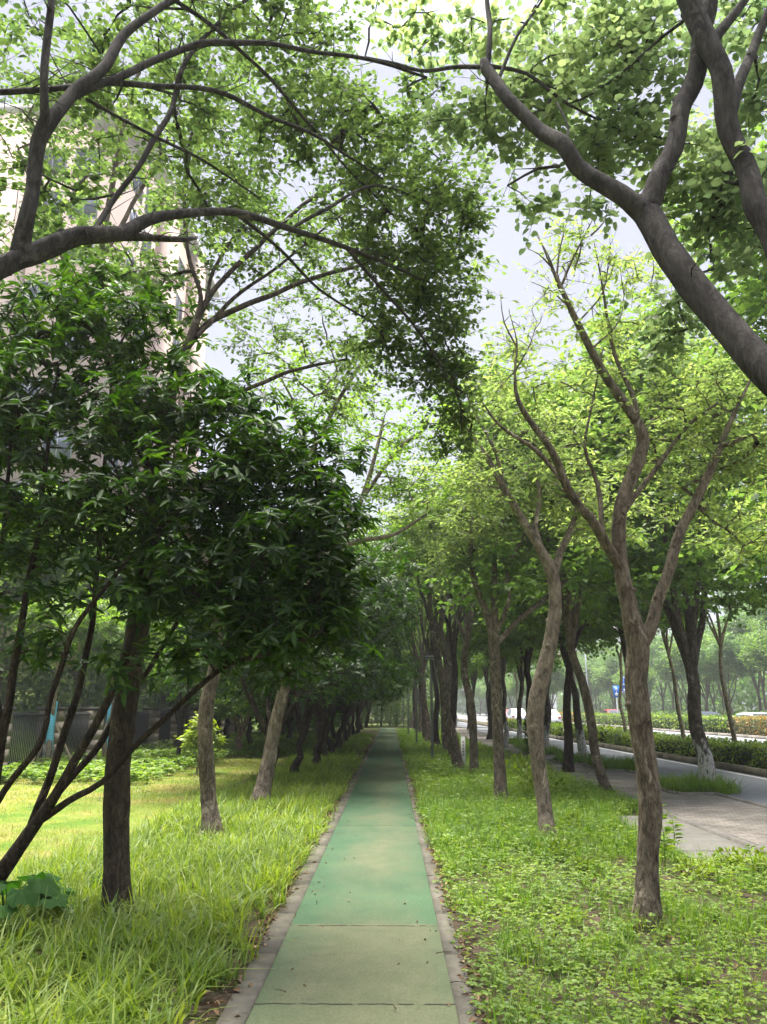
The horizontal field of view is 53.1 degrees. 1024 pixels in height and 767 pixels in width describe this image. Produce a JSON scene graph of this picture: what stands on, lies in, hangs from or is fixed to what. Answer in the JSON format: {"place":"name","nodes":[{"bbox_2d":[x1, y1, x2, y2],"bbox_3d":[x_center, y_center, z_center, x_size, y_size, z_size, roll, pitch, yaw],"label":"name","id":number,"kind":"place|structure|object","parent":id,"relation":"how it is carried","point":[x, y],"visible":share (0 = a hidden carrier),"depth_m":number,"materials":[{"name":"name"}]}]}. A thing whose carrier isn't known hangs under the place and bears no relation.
{"place":"outdoors","nodes":[
{"label":"outdoors","id":0,"kind":"place"},
{"bbox_2d":[0,692,257,761],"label":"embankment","id":1,"kind":"structure","parent":0,"point":[30,711],"depth_m":26.10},
{"bbox_2d":[0,739,308,920],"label":"lawn","id":2,"kind":"structure","parent":0,"point":[78,816],"depth_m":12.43,"materials":[{"name":"green plant"}]},
{"bbox_2d":[9,597,123,768],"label":"wrapped sapling","id":3,"kind":"object","parent":2,"relation":"on","point":[79,634],"visible":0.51,"depth_m":20.85,"materials":[{"name":"green plant"}]},
{"bbox_2d":[69,609,185,759],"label":"wrapped sapling","id":4,"kind":"object","parent":2,"relation":"on","point":[98,646],"visible":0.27,"depth_m":21.78,"materials":[{"name":"green plant"}]},
{"bbox_2d":[98,558,245,746],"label":"evergreen shrub tree","id":5,"kind":"object","parent":2,"relation":"on","point":[175,742],"visible":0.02,"depth_m":28.09,"materials":[{"name":"green plant"}]},
{"bbox_2d":[142,640,237,754],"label":"tree","id":6,"kind":"object","parent":2,"relation":"on","point":[161,680],"visible":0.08,"depth_m":22.95,"materials":[{"name":"green plant"}]},
{"bbox_2d":[175,711,228,773],"bbox_3d":[-4.523,5.780,19.125,1.333,1.703,1.370,0,-14,0],"label":"yellow green shrub","id":7,"kind":"object","parent":2,"relation":"on","point":[189,738],"visible":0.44,"depth_m":19.00,"materials":[{"name":"green plant"}]},
{"bbox_2d":[213,688,274,756],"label":"tree","id":8,"kind":"object","parent":2,"relation":"on","point":[221,707],"visible":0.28,"depth_m":25.78,"materials":[{"name":"green plant"}]},
{"bbox_2d":[246,728,458,1023],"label":"path","id":9,"kind":"structure","parent":0,"point":[361,966],"depth_m":5.48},
{"bbox_2d":[7,710,746,770],"bbox_3d":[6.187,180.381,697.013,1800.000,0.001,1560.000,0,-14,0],"label":"ground","id":10,"kind":"structure","parent":0,"point":[372,727],"depth_m":67.24,"materials":[{"name":"soil"}]},
{"bbox_2d":[0,586,84,706],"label":"tall tree","id":11,"kind":"object","parent":10,"relation":"on","point":[5,658],"visible":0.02,"depth_m":31.84,"materials":[{"name":"green plant"}]},
{"bbox_2d":[0,476,118,634],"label":"tall tree","id":12,"kind":"object","parent":10,"relation":"on","point":[46,579],"visible":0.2,"depth_m":24.16,"materials":[{"name":"green plant"}]},
{"bbox_2d":[3,517,173,729],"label":"tall tree","id":13,"kind":"object","parent":10,"relation":"on","point":[78,596],"visible":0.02,"depth_m":29.71,"materials":[{"name":"green plant"}]},
{"bbox_2d":[0,103,219,707],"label":"apartment tower","id":14,"kind":"structure","parent":10,"relation":"on","point":[8,198],"depth_m":46.85,"materials":[{"name":"grey"}]},
{"bbox_2d":[41,429,72,461],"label":"window","id":15,"kind":"structure","parent":14,"relation":"in","point":[55,452],"depth_m":42.32,"materials":[{"name":"grey glass"}]},
{"bbox_2d":[68,191,98,218],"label":"window","id":16,"kind":"structure","parent":14,"relation":"in","point":[87,209],"depth_m":46.08,"materials":[{"name":"grey glass"}]},
{"bbox_2d":[2,707,239,770],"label":"boundary wall","id":17,"kind":"structure","parent":10,"relation":"on","point":[147,719],"depth_m":23.75,"materials":[{"name":"stone"}]},
{"bbox_2d":[0,618,263,745],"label":"woodland","id":18,"kind":"object","parent":10,"relation":"on","point":[66,697],"visible":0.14,"depth_m":29.60,"materials":[{"name":"green plant"}]},
{"bbox_2d":[0,730,377,1023],"bbox_3d":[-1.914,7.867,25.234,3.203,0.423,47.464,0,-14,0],"label":"strappy grass","id":19,"kind":"structure","parent":10,"relation":"on","point":[155,919],"depth_m":5.60,"materials":[{"name":"green plant"}]},
{"bbox_2d":[0,871,76,919],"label":"broad leaved plant","id":20,"kind":"object","parent":19,"relation":"on","point":[36,886],"visible":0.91,"depth_m":5.50,"materials":[{"name":"green plant"}]},
{"bbox_2d":[0,252,387,880],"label":"glossy leaved shrub","id":21,"kind":"object","parent":19,"relation":"on","point":[258,619],"visible":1,"depth_m":5.93,"materials":[{"name":"green plant"}]},
{"bbox_2d":[0,0,396,838],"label":"slender tree","id":22,"kind":"object","parent":19,"relation":"on","point":[208,796],"visible":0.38,"depth_m":11.79,"materials":[{"name":"green plant"}]},
{"bbox_2d":[12,36,394,925],"bbox_3d":[-1.820,-1.084,7.935,4.134,9.442,2.274,6,-15,-21],"label":"dark trunk tree","id":23,"kind":"object","parent":19,"relation":"on","point":[116,878],"visible":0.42,"depth_m":8.05,"materials":[{"name":"green plant"}]},
{"bbox_2d":[0,0,511,464],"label":"overhead tree","id":24,"kind":"object","parent":19,"relation":"on","point":[416,291],"visible":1,"depth_m":5.37,"materials":[{"name":"green plant"}]},
{"bbox_2d":[111,514,432,776],"bbox_3d":[-2.055,2.843,15.983,5.974,5.833,5.897,-7,-16,24],"label":"evergreen shrub tree","id":25,"kind":"object","parent":19,"relation":"on","point":[343,679],"visible":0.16,"depth_m":15.60,"materials":[{"name":"green plant"}]},
{"bbox_2d":[187,521,422,774],"bbox_3d":[-2.020,3.408,18.660,6.074,6.069,5.689,0,-14,0],"label":"evergreen shrub tree","id":26,"kind":"object","parent":19,"relation":"on","point":[303,727],"visible":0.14,"depth_m":18.14,"materials":[{"name":"green plant"}]},
{"bbox_2d":[237,337,466,805],"bbox_3d":[-0.481,0.859,14.160,4.532,8.771,2.929,0,-14,0],"label":"leaning trunk tree","id":27,"kind":"object","parent":19,"relation":"on","point":[264,781],"visible":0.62,"depth_m":14.33,"materials":[{"name":"green plant"}]},
{"bbox_2d":[309,568,429,753],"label":"evergreen shrub tree","id":28,"kind":"object","parent":19,"relation":"on","point":[330,743],"visible":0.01,"depth_m":27.30,"materials":[{"name":"green plant"}]},
{"bbox_2d":[7,737,766,1023],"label":"leaf litter","id":29,"kind":"object","parent":19,"relation":"on","point":[237,989],"visible":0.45,"depth_m":5.27,"materials":[{"name":"brown plant"}]},
{"bbox_2d":[216,728,380,1023],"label":"path kerb","id":30,"kind":"structure","parent":10,"relation":"on","point":[247,995],"depth_m":5.35,"materials":[{"name":"grey concrete"}]},
{"bbox_2d":[251,700,354,733],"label":"woodland","id":31,"kind":"object","parent":10,"relation":"on","point":[312,722],"visible":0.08,"depth_m":50.37,"materials":[{"name":"green plant"}]},
{"bbox_2d":[228,531,420,763],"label":"evergreen shrub tree","id":32,"kind":"object","parent":10,"relation":"on","point":[322,717],"visible":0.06,"depth_m":21.25,"materials":[{"name":"green plant"}]},
{"bbox_2d":[237,499,435,758],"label":"evergreen shrub tree","id":33,"kind":"object","parent":10,"relation":"on","point":[323,749],"visible":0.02,"depth_m":24.34,"materials":[{"name":"green plant"}]},
{"bbox_2d":[331,566,428,749],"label":"evergreen shrub tree","id":34,"kind":"object","parent":10,"relation":"on","point":[343,709],"visible":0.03,"depth_m":30.28,"materials":[{"name":"green plant"}]},
{"bbox_2d":[1,728,766,1023],"bbox_3d":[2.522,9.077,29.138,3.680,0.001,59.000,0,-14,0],"label":"verge","id":35,"kind":"structure","parent":10,"relation":"on","point":[457,923],"depth_m":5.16,"materials":[{"name":"green plant"}]},
{"bbox_2d":[391,551,443,746],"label":"verge tree","id":36,"kind":"object","parent":35,"relation":"on","point":[429,650],"visible":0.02,"depth_m":33.45,"materials":[{"name":"brown plant"}]},
{"bbox_2d":[398,589,448,738],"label":"verge tree","id":37,"kind":"object","parent":35,"relation":"on","point":[416,640],"visible":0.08,"depth_m":41.44,"materials":[{"name":"green plant"}]},
{"bbox_2d":[350,449,499,770],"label":"verge tree","id":38,"kind":"object","parent":35,"relation":"on","point":[450,728],"visible":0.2,"depth_m":20.57,"materials":[{"name":"green plant"}]},
{"bbox_2d":[385,503,468,752],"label":"verge tree","id":39,"kind":"object","parent":35,"relation":"on","point":[447,648],"visible":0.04,"depth_m":27.55,"materials":[{"name":"green plant"}]},
{"bbox_2d":[423,656,433,759],"bbox_3d":[1.490,6.103,23.715,0.480,3.260,0.480,0,-14,0],"label":"garden lamp","id":40,"kind":"object","parent":35,"relation":"on","point":[430,658],"visible":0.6,"depth_m":23.74,"materials":[{"name":"black metal"}]},
{"bbox_2d":[405,592,458,742],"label":"verge tree","id":41,"kind":"object","parent":35,"relation":"on","point":[425,708],"visible":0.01,"depth_m":37.57,"materials":[{"name":"brown plant"}]},
{"bbox_2d":[363,446,523,773],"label":"verge tree","id":42,"kind":"object","parent":35,"relation":"on","point":[465,632],"visible":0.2,"depth_m":19.60,"materials":[{"name":"green plant"}]},
{"bbox_2d":[392,488,504,759],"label":"verge tree","id":43,"kind":"object","parent":35,"relation":"on","point":[453,635],"visible":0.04,"depth_m":24.37,"materials":[{"name":"green plant"}]},
{"bbox_2d":[413,541,490,746],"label":"verge tree","id":44,"kind":"object","parent":35,"relation":"on","point":[445,670],"visible":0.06,"depth_m":30.18,"materials":[{"name":"green plant"}]},
{"bbox_2d":[410,426,609,800],"bbox_3d":[2.504,1.848,14.434,4.437,6.991,2.859,5,-15,-19],"label":"verge tree","id":45,"kind":"object","parent":35,"relation":"on","point":[494,623],"visible":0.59,"depth_m":13.96,"materials":[{"name":"green plant"}]},
{"bbox_2d":[505,752,550,779],"bbox_3d":[3.045,5.539,16.619,1.042,0.726,1.049,-9,-17,31],"label":"leafy weed","id":46,"kind":"object","parent":35,"relation":"on","point":[522,764],"visible":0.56,"depth_m":16.62,"materials":[{"name":"green plant"}]},
{"bbox_2d":[411,331,669,840],"bbox_3d":[2.085,0.891,10.532,3.641,6.906,2.321,4,-15,-16],"label":"verge tree","id":47,"kind":"object","parent":35,"relation":"on","point":[537,697],"visible":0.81,"depth_m":10.44,"materials":[{"name":"green plant"}]},
{"bbox_2d":[516,768,567,793],"bbox_3d":[2.818,4.851,13.710,0.910,0.525,0.906,0,-14,0],"label":"leafy weed","id":48,"kind":"object","parent":35,"relation":"on","point":[529,783],"visible":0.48,"depth_m":13.72,"materials":[{"name":"green plant"}]},
{"bbox_2d":[342,0,766,396],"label":"leaning tree","id":49,"kind":"object","parent":35,"relation":"on","point":[730,165],"visible":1,"depth_m":4.60,"materials":[{"name":"green plant"}]},
{"bbox_2d":[537,834,577,861],"bbox_3d":[1.855,3.563,8.127,0.454,0.294,0.468,0,-14,0],"label":"leafy weed","id":50,"kind":"object","parent":35,"relation":"on","point":[555,844],"visible":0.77,"depth_m":8.12,"materials":[{"name":"green plant"}]},
{"bbox_2d":[424,343,717,792],"bbox_3d":[3.536,0.915,15.242,5.788,9.201,5.242,-7,-16,24],"label":"street tree","id":51,"kind":"object","parent":35,"relation":"on","point":[521,578],"visible":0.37,"depth_m":14.48,"materials":[{"name":"green plant"}]},
{"bbox_2d":[562,854,602,875],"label":"leafy weed","id":52,"kind":"object","parent":35,"relation":"on","point":[581,860],"visible":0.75,"depth_m":7.44,"materials":[{"name":"green plant"}]},
{"bbox_2d":[467,202,766,932],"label":"verge tree","id":53,"kind":"object","parent":35,"relation":"on","point":[639,635],"visible":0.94,"depth_m":6.81,"materials":[{"name":"green plant"}]},
{"bbox_2d":[659,804,675,871],"bbox_3d":[2.790,3.225,7.594,0.298,0.625,0.283,8,-16,-29],"label":"tall weed","id":54,"kind":"object","parent":35,"relation":"on","point":[668,829],"visible":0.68,"depth_m":7.60,"materials":[{"name":"green plant"}]},
{"bbox_2d":[671,857,720,880],"bbox_3d":[2.937,3.349,7.221,0.445,0.222,0.439,0,-14,0],"label":"leafy weed","id":55,"kind":"object","parent":35,"relation":"on","point":[698,868],"visible":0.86,"depth_m":7.22,"materials":[{"name":"green plant"}]},
{"bbox_2d":[706,846,747,869],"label":"leafy weed","id":56,"kind":"object","parent":35,"relation":"on","point":[726,858],"visible":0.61,"depth_m":7.65,"materials":[{"name":"green plant"}]},
{"bbox_2d":[731,846,766,873],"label":"leafy weed","id":57,"kind":"object","parent":35,"relation":"on","point":[756,859],"visible":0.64,"depth_m":7.46,"materials":[{"name":"green plant"}]},
{"bbox_2d":[334,662,438,726],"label":"woodland","id":58,"kind":"object","parent":10,"relation":"on","point":[396,714],"visible":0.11,"depth_m":70.17,"materials":[{"name":"green plant"}]},
{"bbox_2d":[395,728,479,1023],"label":"path kerb","id":59,"kind":"structure","parent":10,"relation":"on","point":[461,1001],"depth_m":5.39,"materials":[{"name":"grey concrete"}]},
{"bbox_2d":[371,692,554,713],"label":"woodland","id":60,"kind":"object","parent":10,"relation":"on","point":[461,701],"visible":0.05,"depth_m":235.16,"materials":[{"name":"green plant"}]},
{"bbox_2d":[442,608,535,714],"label":"street tree","id":61,"kind":"object","parent":10,"relation":"on","point":[509,670],"visible":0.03,"depth_m":46.70,"materials":[{"name":"green plant"}]},
{"bbox_2d":[441,595,538,738],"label":"street tree","id":62,"kind":"object","parent":10,"relation":"on","point":[489,733],"visible":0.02,"depth_m":40.58,"materials":[{"name":"green plant"}]},
{"bbox_2d":[442,608,559,747],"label":"street tree","id":63,"kind":"object","parent":10,"relation":"on","point":[504,699],"visible":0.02,"depth_m":32.07,"materials":[{"name":"green plant"}]},
{"bbox_2d":[450,545,595,757],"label":"street tree","id":64,"kind":"object","parent":10,"relation":"on","point":[526,657],"visible":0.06,"depth_m":25.17,"materials":[{"name":"green plant"}]},
{"bbox_2d":[470,607,579,738],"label":"street tree","id":65,"kind":"object","parent":10,"relation":"on","point":[521,675],"visible":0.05,"depth_m":35.75,"materials":[{"name":"green plant"}]},
{"bbox_2d":[472,568,615,748],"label":"street tree","id":66,"kind":"object","parent":10,"relation":"on","point":[547,716],"visible":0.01,"depth_m":27.69,"materials":[{"name":"green plant"}]},
{"bbox_2d":[460,422,673,771],"bbox_3d":[5.199,2.062,20.395,6.459,9.539,5.672,0,-14,0],"label":"street tree","id":67,"kind":"object","parent":10,"relation":"on","point":[568,764],"visible":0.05,"depth_m":19.81,"materials":[{"name":"green plant"}]},
{"bbox_2d":[478,495,655,756],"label":"street tree","id":68,"kind":"object","parent":10,"relation":"on","point":[581,741],"visible":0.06,"depth_m":23.16,"materials":[{"name":"green plant"}]},
{"bbox_2d":[563,654,606,702],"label":"roadside tree","id":69,"kind":"object","parent":10,"relation":"on","point":[594,663],"visible":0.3,"depth_m":129.08,"materials":[{"name":"green plant"}]},
{"bbox_2d":[588,663,618,709],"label":"roadside tree","id":70,"kind":"object","parent":10,"relation":"on","point":[603,678],"visible":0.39,"depth_m":119.71,"materials":[{"name":"green plant"}]},
{"bbox_2d":[458,720,766,777],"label":"median kerb","id":71,"kind":"structure","parent":10,"relation":"on","point":[733,767],"depth_m":23.05,"materials":[{"name":"grey concrete"}]},
{"bbox_2d":[517,751,714,794],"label":"pit kerb","id":72,"kind":"structure","parent":10,"relation":"on","point":[662,789],"depth_m":15.10,"materials":[{"name":"concrete"}]},
{"bbox_2d":[477,715,766,739],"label":"median kerb","id":73,"kind":"structure","parent":10,"relation":"on","point":[722,734],"depth_m":46.86,"materials":[{"name":"concrete"}]},
{"bbox_2d":[598,651,650,681],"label":"roadside tree","id":74,"kind":"object","parent":10,"relation":"on","point":[612,667],"visible":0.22,"depth_m":113.74,"materials":[{"name":"green plant"}]},
{"bbox_2d":[535,453,718,761],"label":"street tree","id":75,"kind":"object","parent":10,"relation":"on","point":[613,629],"visible":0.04,"depth_m":21.20,"materials":[{"name":"green plant"}]},
{"bbox_2d":[611,665,659,691],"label":"roadside tree","id":76,"kind":"object","parent":10,"relation":"on","point":[651,679],"visible":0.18,"depth_m":101.14,"materials":[{"name":"green plant"}]},
{"bbox_2d":[535,281,766,782],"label":"street tree","id":77,"kind":"object","parent":10,"relation":"on","point":[692,611],"visible":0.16,"depth_m":15.82,"materials":[{"name":"green plant"}]},
{"bbox_2d":[556,662,766,713],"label":"woodland","id":78,"kind":"object","parent":10,"relation":"on","point":[748,696],"visible":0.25,"depth_m":126.61,"materials":[{"name":"green plant"}]},
{"bbox_2d":[649,630,683,710],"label":"roadside tree","id":79,"kind":"object","parent":10,"relation":"on","point":[655,642],"visible":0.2,"depth_m":103.51,"materials":[{"name":"green plant"}]},
{"bbox_2d":[651,649,710,712],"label":"roadside tree","id":80,"kind":"object","parent":10,"relation":"on","point":[666,669],"visible":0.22,"depth_m":91.73,"materials":[{"name":"green plant"}]},
{"bbox_2d":[617,816,766,859],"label":"paved bay","id":81,"kind":"object","parent":10,"relation":"on","point":[694,837],"depth_m":9.33,"materials":[{"name":"concrete"}]},
{"bbox_2d":[657,633,737,710],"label":"roadside tree","id":82,"kind":"object","parent":10,"relation":"on","point":[677,659],"visible":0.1,"depth_m":84.13,"materials":[{"name":"green plant"}]},
{"bbox_2d":[663,109,766,586],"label":"street tree","id":83,"kind":"object","parent":10,"relation":"on","point":[746,303],"visible":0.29,"depth_m":11.88,"materials":[{"name":"green plant"}]},
{"bbox_2d":[663,809,766,852],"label":"pavement kerb","id":84,"kind":"structure","parent":10,"relation":"on","point":[723,834],"depth_m":9.79,"materials":[{"name":"concrete"}]},
{"bbox_2d":[700,646,739,711],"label":"roadside tree","id":85,"kind":"object","parent":10,"relation":"on","point":[732,675],"visible":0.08,"depth_m":94.60,"materials":[{"name":"green plant"}]},
{"bbox_2d":[698,631,760,712],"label":"roadside tree","id":86,"kind":"object","parent":10,"relation":"on","point":[709,661],"visible":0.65,"depth_m":74.78,"materials":[{"name":"green plant"}]},
{"bbox_2d":[706,594,766,711],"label":"roadside tree","id":87,"kind":"object","parent":10,"relation":"on","point":[742,617],"visible":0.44,"depth_m":83.38,"materials":[{"name":"green plant"}]},
{"bbox_2d":[734,624,766,676],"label":"roadside tree","id":88,"kind":"object","parent":10,"relation":"on","point":[758,657],"visible":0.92,"depth_m":68.48,"materials":[{"name":"green plant"}]},
{"bbox_2d":[0,0,766,709],"label":"sky","id":89,"kind":"structure","parent":0,"point":[506,243],"materials":[{"name":"white"}]},
{"bbox_2d":[438,727,766,846],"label":"pavement","id":90,"kind":"structure","parent":0,"point":[746,821],"depth_m":12.54,"materials":[{"name":"concrete"}]},
{"bbox_2d":[508,736,747,794],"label":"pit grass","id":91,"kind":"structure","parent":90,"relation":"on","point":[685,784],"depth_m":15.39,"materials":[{"name":"green plant"}]},
{"bbox_2d":[439,714,765,741],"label":"road","id":92,"kind":"structure","parent":0,"point":[481,718],"depth_m":49.95,"materials":[{"name":"grey asphalt"}]},
{"bbox_2d":[457,721,766,804],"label":"road","id":93,"kind":"structure","parent":0,"point":[754,789],"depth_m":19.67,"materials":[{"name":"grey asphalt"}]},
{"label":"median bed","id":94,"kind":"structure","parent":0,"visible":0},
{"bbox_2d":[525,662,575,709],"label":"roadside tree","id":95,"kind":"object","parent":94,"relation":"on","point":[558,676],"visible":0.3,"depth_m":99.95,"materials":[{"name":"green plant"}]},
{"bbox_2d":[581,712,758,733],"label":"clipped hedge","id":96,"kind":"object","parent":94,"relation":"on","point":[716,723],"visible":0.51,"depth_m":54.75,"materials":[{"name":"green plant"}]},
{"bbox_2d":[727,715,766,735],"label":"clipped hedge","id":97,"kind":"object","parent":94,"relation":"on","point":[751,725],"visible":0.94,"depth_m":42.66,"materials":[{"name":"red plant"}]},
{"label":"median bed","id":98,"kind":"structure","parent":0,"visible":0},
{"bbox_2d":[507,719,627,743],"bbox_3d":[10.114,12.958,45.975,1.813,0.995,28.427,0,-14,0],"label":"clipped hedge","id":99,"kind":"object","parent":98,"relation":"on","point":[557,728],"visible":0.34,"depth_m":37.83,"materials":[{"name":"green plant"}]},
{"bbox_2d":[598,575,626,731],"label":"young median tree","id":100,"kind":"object","parent":98,"relation":"on","point":[620,694],"visible":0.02,"depth_m":32.22,"materials":[{"name":"brown plant"}]},
{"bbox_2d":[631,526,732,737],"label":"young median tree","id":101,"kind":"object","parent":98,"relation":"on","point":[668,652],"visible":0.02,"depth_m":25.79,"materials":[{"name":"brown plant"}]},
{"bbox_2d":[606,729,764,763],"bbox_3d":[9.897,7.947,26.294,1.606,0.869,12.088,0,-14,0],"label":"clipped hedge","id":102,"kind":"object","parent":98,"relation":"on","point":[675,744],"visible":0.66,"depth_m":24.17,"materials":[{"name":"green plant"}]},
{"bbox_2d":[643,472,766,740],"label":"young median tree","id":103,"kind":"object","parent":98,"relation":"on","point":[720,639],"visible":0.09,"depth_m":22.11,"materials":[{"name":"green plant"}]},
{"bbox_2d":[678,442,766,526],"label":"young median tree","id":104,"kind":"object","parent":98,"relation":"on","point":[733,500],"visible":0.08,"depth_m":18.52,"materials":[{"name":"green plant"}]},
{"bbox_2d":[729,739,766,768],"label":"clipped hedge","id":105,"kind":"object","parent":98,"relation":"on","point":[753,755],"visible":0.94,"depth_m":19.36,"materials":[{"name":"green plant"}]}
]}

